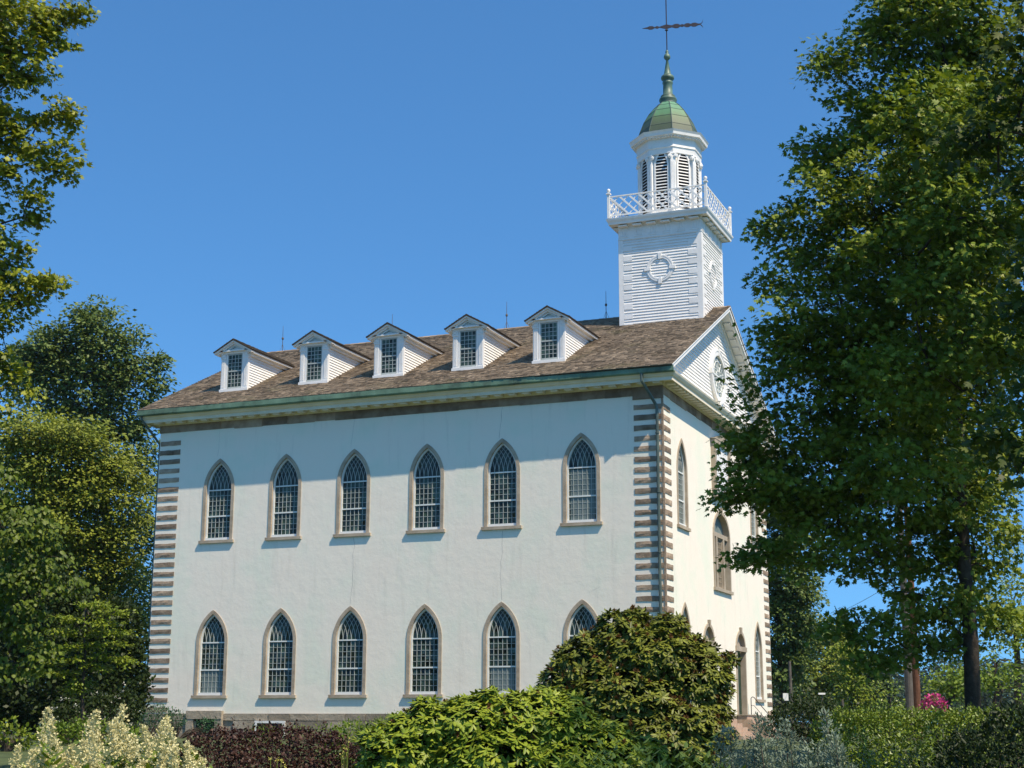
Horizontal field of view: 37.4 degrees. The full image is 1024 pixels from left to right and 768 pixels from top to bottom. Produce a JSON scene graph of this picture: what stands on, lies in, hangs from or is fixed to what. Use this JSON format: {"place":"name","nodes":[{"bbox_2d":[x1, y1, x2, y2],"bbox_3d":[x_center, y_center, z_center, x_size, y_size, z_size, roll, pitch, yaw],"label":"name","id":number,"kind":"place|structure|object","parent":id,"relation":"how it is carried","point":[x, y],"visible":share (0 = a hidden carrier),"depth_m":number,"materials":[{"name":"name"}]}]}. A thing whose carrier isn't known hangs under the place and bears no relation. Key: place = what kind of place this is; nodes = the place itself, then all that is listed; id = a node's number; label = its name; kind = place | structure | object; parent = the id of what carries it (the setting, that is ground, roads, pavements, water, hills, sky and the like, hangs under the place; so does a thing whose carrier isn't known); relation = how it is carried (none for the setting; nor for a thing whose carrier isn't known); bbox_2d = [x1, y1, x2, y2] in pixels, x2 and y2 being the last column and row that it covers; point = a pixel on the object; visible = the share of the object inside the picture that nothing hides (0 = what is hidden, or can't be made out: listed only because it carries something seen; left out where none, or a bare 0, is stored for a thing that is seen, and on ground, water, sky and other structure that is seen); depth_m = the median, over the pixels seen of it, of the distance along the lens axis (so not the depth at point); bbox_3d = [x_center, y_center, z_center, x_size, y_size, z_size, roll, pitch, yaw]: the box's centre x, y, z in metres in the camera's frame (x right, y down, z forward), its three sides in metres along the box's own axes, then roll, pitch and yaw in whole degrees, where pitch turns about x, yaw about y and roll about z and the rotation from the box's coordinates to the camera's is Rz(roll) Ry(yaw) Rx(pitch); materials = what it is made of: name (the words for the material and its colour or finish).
{"place":"outdoors","nodes":[
{"label":"outdoors","id":0,"kind":"place"},
{"bbox_2d":[0,722,1023,767],"bbox_3d":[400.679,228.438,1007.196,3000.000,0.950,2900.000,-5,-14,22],"label":"lawn","id":1,"kind":"structure","parent":0,"point":[5,757],"depth_m":40.36,"materials":[{"name":"green plant"}]},
{"bbox_2d":[0,715,37,751],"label":"shrub","id":2,"kind":"object","parent":1,"relation":"on","point":[7,744],"visible":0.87,"depth_m":39.90,"materials":[{"name":"green plant"}]},
{"bbox_2d":[0,462,98,688],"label":"redbud tree","id":3,"kind":"object","parent":1,"relation":"on","point":[19,574],"visible":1,"depth_m":32.80,"materials":[{"name":"green plant"}]},
{"bbox_2d":[0,0,100,428],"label":"maple tree","id":4,"kind":"object","parent":1,"relation":"on","point":[49,32],"visible":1,"depth_m":33.90,"materials":[{"name":"green plant"}]},
{"bbox_2d":[0,555,155,739],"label":"shrub","id":5,"kind":"object","parent":1,"relation":"on","point":[13,696],"visible":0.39,"depth_m":52.27,"materials":[{"name":"green plant"}]},
{"bbox_2d":[0,405,156,690],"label":"leafy tree","id":6,"kind":"object","parent":1,"relation":"on","point":[69,498],"visible":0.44,"depth_m":76.93,"materials":[{"name":"green plant"}]},
{"bbox_2d":[17,599,141,736],"bbox_3d":[-13.543,8.857,46.890,4.124,4.452,2.078,-1,-13,3],"label":"dogwood tree","id":7,"kind":"object","parent":1,"relation":"on","point":[82,683],"visible":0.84,"depth_m":46.87,"materials":[{"name":"green plant"}]},
{"bbox_2d":[30,712,149,745],"bbox_3d":[-12.309,10.128,44.011,3.412,1.182,1.695,0,-13,0],"label":"shrub","id":8,"kind":"object","parent":1,"relation":"on","point":[78,723],"visible":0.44,"depth_m":43.76,"materials":[{"name":"green plant"}]},
{"bbox_2d":[0,294,181,702],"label":"oak tree","id":9,"kind":"object","parent":1,"relation":"on","point":[110,377],"visible":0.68,"depth_m":93.22,"materials":[{"name":"green plant"}]},
{"bbox_2d":[47,682,144,737],"bbox_3d":[-13.720,10.841,50.005,3.189,1.966,1.885,-1,-13,4],"label":"shrub","id":10,"kind":"object","parent":1,"relation":"on","point":[111,716],"visible":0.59,"depth_m":49.88,"materials":[{"name":"green plant"}]},
{"bbox_2d":[9,703,212,767],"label":"plumed plant","id":11,"kind":"object","parent":1,"relation":"on","point":[169,758],"visible":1,"depth_m":17.98,"materials":[{"name":"beige plant"}]},
{"bbox_2d":[129,702,176,737],"bbox_3d":[-14.461,13.334,59.992,2.588,1.470,1.730,1,-13,-5],"label":"evergreen bush","id":12,"kind":"object","parent":1,"relation":"on","point":[149,721],"visible":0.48,"depth_m":59.85,"materials":[{"name":"green plant"}]},
{"bbox_2d":[164,707,219,738],"bbox_3d":[-12.700,13.447,59.994,2.311,1.264,1.063,0,-13,0],"label":"evergreen bush","id":13,"kind":"object","parent":1,"relation":"on","point":[185,734],"visible":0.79,"depth_m":59.88,"materials":[{"name":"green plant"}]},
{"bbox_2d":[178,717,369,767],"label":"ninebark bush","id":14,"kind":"object","parent":1,"relation":"on","point":[244,756],"visible":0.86,"depth_m":24.22,"materials":[{"name":"purple plant"}]},
{"bbox_2d":[268,757,286,767],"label":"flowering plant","id":15,"kind":"object","parent":1,"relation":"on","point":[281,759],"visible":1,"depth_m":16.99,"materials":[{"name":"green plant"}]},
{"bbox_2d":[245,710,394,747],"bbox_3d":[-5.254,9.627,42.054,4.432,1.156,1.345,0,-13,0],"label":"perennial plant","id":16,"kind":"object","parent":1,"relation":"on","point":[379,718],"visible":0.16,"depth_m":41.98,"materials":[{"name":"green plant"}]},
{"bbox_2d":[340,723,349,767],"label":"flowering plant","id":17,"kind":"object","parent":1,"relation":"on","point":[341,757],"visible":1,"depth_m":16.99,"materials":[{"name":"green plant"}]},
{"bbox_2d":[314,716,382,767],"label":"perennial plant","id":18,"kind":"object","parent":1,"relation":"on","point":[345,725],"visible":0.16,"depth_m":29.93,"materials":[{"name":"green plant"}]},
{"bbox_2d":[373,759,440,767],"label":"broadleaf plant","id":19,"kind":"object","parent":1,"relation":"on","point":[419,764],"visible":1,"depth_m":17.07,"materials":[{"name":"green plant"}]},
{"bbox_2d":[137,0,778,737],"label":"church","id":20,"kind":"structure","parent":1,"relation":"on","point":[385,520],"depth_m":65.31,"materials":[{"name":"paint"}]},
{"bbox_2d":[193,719,213,736],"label":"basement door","id":21,"kind":"structure","parent":20,"relation":"in","point":[206,732],"depth_m":65.92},
{"bbox_2d":[191,610,227,697],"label":"window","id":22,"kind":"structure","parent":20,"relation":"in","point":[212,637],"depth_m":66.68,"materials":[{"name":"glass"}]},
{"bbox_2d":[198,459,233,543],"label":"window","id":23,"kind":"structure","parent":20,"relation":"in","point":[218,491],"depth_m":68.16,"materials":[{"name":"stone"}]},
{"bbox_2d":[254,721,285,737],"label":"basement window","id":24,"kind":"structure","parent":20,"relation":"in","point":[256,722],"depth_m":64.71,"materials":[{"name":"white paint"}]},
{"bbox_2d":[258,608,295,697],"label":"window","id":25,"kind":"structure","parent":20,"relation":"in","point":[279,641],"depth_m":65.41,"materials":[{"name":"glass"}]},
{"bbox_2d":[265,454,301,540],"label":"window","id":26,"kind":"structure","parent":20,"relation":"in","point":[284,509],"depth_m":66.89,"materials":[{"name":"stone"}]},
{"bbox_2d":[328,606,366,697],"bbox_3d":[-6.874,11.347,64.127,1.800,3.840,0.300,-5,-14,22],"label":"window","id":27,"kind":"structure","parent":20,"relation":"in","point":[349,641],"depth_m":64.16,"materials":[{"name":"glass"}]},
{"bbox_2d":[333,449,370,537],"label":"window","id":28,"kind":"structure","parent":20,"relation":"in","point":[353,479],"depth_m":65.65,"materials":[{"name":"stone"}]},
{"bbox_2d":[403,604,442,697],"bbox_3d":[-3.630,11.069,62.841,1.800,3.840,0.300,-5,-14,22],"label":"window","id":29,"kind":"structure","parent":20,"relation":"in","point":[424,633],"depth_m":62.87,"materials":[{"name":"glass"}]},
{"bbox_2d":[406,444,444,533],"bbox_3d":[-3.610,4.434,64.331,1.800,3.840,0.300,-5,-14,22],"label":"window","id":30,"kind":"structure","parent":20,"relation":"in","point":[426,477],"depth_m":64.36,"materials":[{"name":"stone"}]},
{"bbox_2d":[482,602,519,696],"bbox_3d":[-0.415,10.793,61.567,1.800,3.840,0.300,-5,-14,22],"label":"window","id":31,"kind":"structure","parent":20,"relation":"in","point":[501,633],"depth_m":61.62,"materials":[{"name":"glass"}]},
{"bbox_2d":[481,438,521,529],"bbox_3d":[-0.394,4.158,63.056,1.800,3.840,0.300,-5,-14,22],"label":"window","id":32,"kind":"structure","parent":20,"relation":"in","point":[502,465],"depth_m":63.09,"materials":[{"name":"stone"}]},
{"bbox_2d":[560,433,602,526],"bbox_3d":[2.849,3.879,61.770,1.800,3.840,0.300,-5,-14,22],"label":"window","id":33,"kind":"structure","parent":20,"relation":"in","point":[581,461],"depth_m":61.79,"materials":[{"name":"glass"}]},
{"bbox_2d":[563,599,600,676],"bbox_3d":[2.842,10.463,60.326,1.620,3.720,0.230,-5,-14,22],"label":"window","id":34,"kind":"structure","parent":20,"relation":"in","point":[582,615],"depth_m":60.64,"materials":[{"name":"glass"}]},
{"bbox_2d":[676,438,690,531],"bbox_3d":[7.018,4.138,62.866,0.300,3.840,1.800,-5,-14,22],"label":"window","id":35,"kind":"structure","parent":20,"relation":"in","point":[681,461],"depth_m":63.19,"materials":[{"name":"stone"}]},
{"bbox_2d":[681,602,691,651],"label":"window","id":36,"kind":"structure","parent":20,"relation":"in","point":[685,612],"depth_m":61.94,"materials":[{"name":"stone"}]},
{"bbox_2d":[703,620,715,667],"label":"door","id":37,"kind":"structure","parent":20,"relation":"in","point":[708,630],"depth_m":65.23,"materials":[{"name":"beige wood"}]},
{"bbox_2d":[709,348,727,405],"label":"gable window","id":38,"kind":"structure","parent":20,"relation":"in","point":[713,372],"depth_m":69.73,"materials":[{"name":"white paint"}]},
{"bbox_2d":[713,508,733,594],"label":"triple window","id":39,"kind":"structure","parent":20,"relation":"in","point":[721,533],"depth_m":68.46,"materials":[{"name":"beige wood"}]},
{"bbox_2d":[735,627,747,713],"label":"door","id":40,"kind":"structure","parent":20,"relation":"in","point":[741,673],"depth_m":70.14,"materials":[{"name":"beige wood"}]},
{"bbox_2d":[750,488,758,551],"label":"window","id":41,"kind":"structure","parent":20,"relation":"in","point":[754,530],"depth_m":74.99,"materials":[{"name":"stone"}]},
{"bbox_2d":[754,621,765,702],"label":"window","id":42,"kind":"structure","parent":20,"relation":"in","point":[758,654],"depth_m":73.41,"materials":[{"name":"glass"}]},
{"bbox_2d":[352,683,670,767],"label":"rhododendron bush","id":43,"kind":"object","parent":1,"relation":"on","point":[457,735],"visible":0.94,"depth_m":22.52,"materials":[{"name":"green plant"}]},
{"bbox_2d":[0,654,1023,727],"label":"woods","id":44,"kind":"object","parent":1,"relation":"on","point":[986,701],"visible":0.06,"depth_m":333.44,"materials":[{"name":"green plant"}]},
{"bbox_2d":[526,722,597,767],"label":"broadleaf plant","id":45,"kind":"object","parent":1,"relation":"on","point":[542,742],"visible":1,"depth_m":15.17,"materials":[{"name":"green plant"}]},
{"bbox_2d":[534,604,741,767],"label":"rhododendron bush","id":46,"kind":"object","parent":1,"relation":"on","point":[654,679],"visible":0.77,"depth_m":26.35,"materials":[{"name":"green plant"}]},
{"bbox_2d":[584,730,745,767],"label":"broadleaf plant","id":47,"kind":"object","parent":1,"relation":"on","point":[648,759],"visible":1,"depth_m":15.95,"materials":[{"name":"green plant"}]},
{"bbox_2d":[722,715,755,739],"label":"entrance steps","id":48,"kind":"structure","parent":1,"relation":"on","point":[741,730],"depth_m":63.70,"materials":[{"name":"beige stone"}]},
{"bbox_2d":[705,711,801,767],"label":"feathery plant","id":49,"kind":"object","parent":1,"relation":"on","point":[765,760],"visible":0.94,"depth_m":18.63,"materials":[{"name":"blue plant"}]},
{"bbox_2d":[737,714,780,738],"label":"entrance steps","id":50,"kind":"structure","parent":1,"relation":"on","point":[745,719],"depth_m":67.78,"materials":[{"name":"beige stone"}]},
{"bbox_2d":[751,697,768,722],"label":"handrail","id":51,"kind":"object","parent":50,"relation":"on","point":[756,708],"visible":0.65,"depth_m":70.19,"materials":[{"name":"metal"}]},
{"bbox_2d":[783,693,788,703],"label":"sign board","id":52,"kind":"object","parent":1,"relation":"on","point":[785,696],"visible":0.59,"depth_m":80.22,"materials":[{"name":"white paint"}]},
{"bbox_2d":[788,661,793,728],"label":"utility pole","id":53,"kind":"object","parent":1,"relation":"on","point":[790,675],"visible":0.5,"depth_m":95.45,"materials":[{"name":"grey wood"}]},
{"bbox_2d":[766,455,829,732],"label":"leafy tree","id":54,"kind":"object","parent":1,"relation":"on","point":[789,611],"visible":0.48,"depth_m":98.87,"materials":[{"name":"green plant"}]},
{"bbox_2d":[763,696,857,743],"bbox_3d":[9.869,11.144,50.054,3.370,1.643,1.922,-1,-13,6],"label":"shrub","id":55,"kind":"object","parent":1,"relation":"on","point":[803,730],"visible":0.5,"depth_m":49.81,"materials":[{"name":"green plant"}]},
{"bbox_2d":[772,678,862,723],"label":"leafy tree","id":56,"kind":"object","parent":1,"relation":"on","point":[811,695],"visible":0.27,"depth_m":83.83,"materials":[{"name":"green plant"}]},
{"bbox_2d":[771,608,877,713],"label":"leafy tree","id":57,"kind":"object","parent":1,"relation":"on","point":[826,666],"visible":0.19,"depth_m":138.56,"materials":[{"name":"green plant"}]},
{"bbox_2d":[793,707,857,767],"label":"feathery plant","id":58,"kind":"object","parent":1,"relation":"on","point":[826,756],"visible":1,"depth_m":17.81,"materials":[{"name":"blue plant"}]},
{"bbox_2d":[806,606,880,730],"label":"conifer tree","id":59,"kind":"object","parent":1,"relation":"on","point":[840,679],"visible":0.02,"depth_m":144.94,"materials":[{"name":"green plant"}]},
{"bbox_2d":[814,638,889,728],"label":"leafy tree","id":60,"kind":"object","parent":1,"relation":"on","point":[855,691],"visible":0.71,"depth_m":117.42,"materials":[{"name":"green plant"}]},
{"bbox_2d":[696,0,1023,761],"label":"maple tree","id":61,"kind":"object","parent":1,"relation":"on","point":[949,237],"visible":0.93,"depth_m":36.15,"materials":[{"name":"green plant"}]},
{"bbox_2d":[839,646,903,730],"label":"leafy tree","id":62,"kind":"object","parent":1,"relation":"on","point":[884,686],"visible":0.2,"depth_m":127.47,"materials":[{"name":"green plant"}]},
{"bbox_2d":[867,677,905,732],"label":"leafy tree","id":63,"kind":"object","parent":1,"relation":"on","point":[889,704],"visible":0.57,"depth_m":111.88,"materials":[{"name":"green plant"}]},
{"bbox_2d":[875,500,915,740],"bbox_3d":[15.817,9.134,60.941,2.400,10.602,0.330,-5,-14,22],"label":"utility pole","id":64,"kind":"object","parent":1,"relation":"on","point":[909,698],"visible":0.22,"depth_m":60.20,"materials":[{"name":"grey wood"}]},
{"bbox_2d":[904,507,922,740],"bbox_3d":[16.278,9.756,61.432,0.299,9.606,0.299,5,-14,-22],"label":"utility pole","id":65,"kind":"object","parent":1,"relation":"on","point":[916,688],"visible":0.19,"depth_m":60.80,"materials":[{"name":"brown wood"}]},
{"bbox_2d":[804,702,1023,767],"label":"hedge","id":66,"kind":"object","parent":1,"relation":"on","point":[953,717],"visible":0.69,"depth_m":27.43,"materials":[{"name":"green plant"}]},
{"bbox_2d":[920,692,949,741],"bbox_3d":[14.498,11.461,51.887,1.046,1.736,0.904,-5,-14,22],"label":"azalea bush","id":67,"kind":"object","parent":1,"relation":"on","point":[933,703],"visible":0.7,"depth_m":51.89,"materials":[{"name":"pink plant"}]},
{"bbox_2d":[920,662,992,737],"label":"leafy tree","id":68,"kind":"object","parent":1,"relation":"on","point":[950,696],"visible":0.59,"depth_m":65.81,"materials":[{"name":"green plant"}]},
{"bbox_2d":[910,0,1023,510],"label":"maple tree","id":69,"kind":"object","parent":1,"relation":"on","point":[1013,450],"visible":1,"depth_m":18.98,"materials":[{"name":"green plant"}]},
{"bbox_2d":[912,699,1023,767],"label":"shrub","id":70,"kind":"object","parent":1,"relation":"on","point":[972,739],"visible":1,"depth_m":15.40,"materials":[{"name":"green plant"}]},
{"bbox_2d":[937,637,1023,741],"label":"leafy tree","id":71,"kind":"object","parent":1,"relation":"on","point":[993,679],"visible":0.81,"depth_m":57.81,"materials":[{"name":"green plant"}]},
{"bbox_2d":[979,571,1023,737],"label":"leafy tree","id":72,"kind":"object","parent":1,"relation":"on","point":[1008,586],"visible":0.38,"depth_m":71.86,"materials":[{"name":"green plant"}]},
{"bbox_2d":[0,0,1023,723],"label":"sky","id":73,"kind":"structure","parent":0,"point":[265,172],"materials":[{"name":"blue"}]}
]}

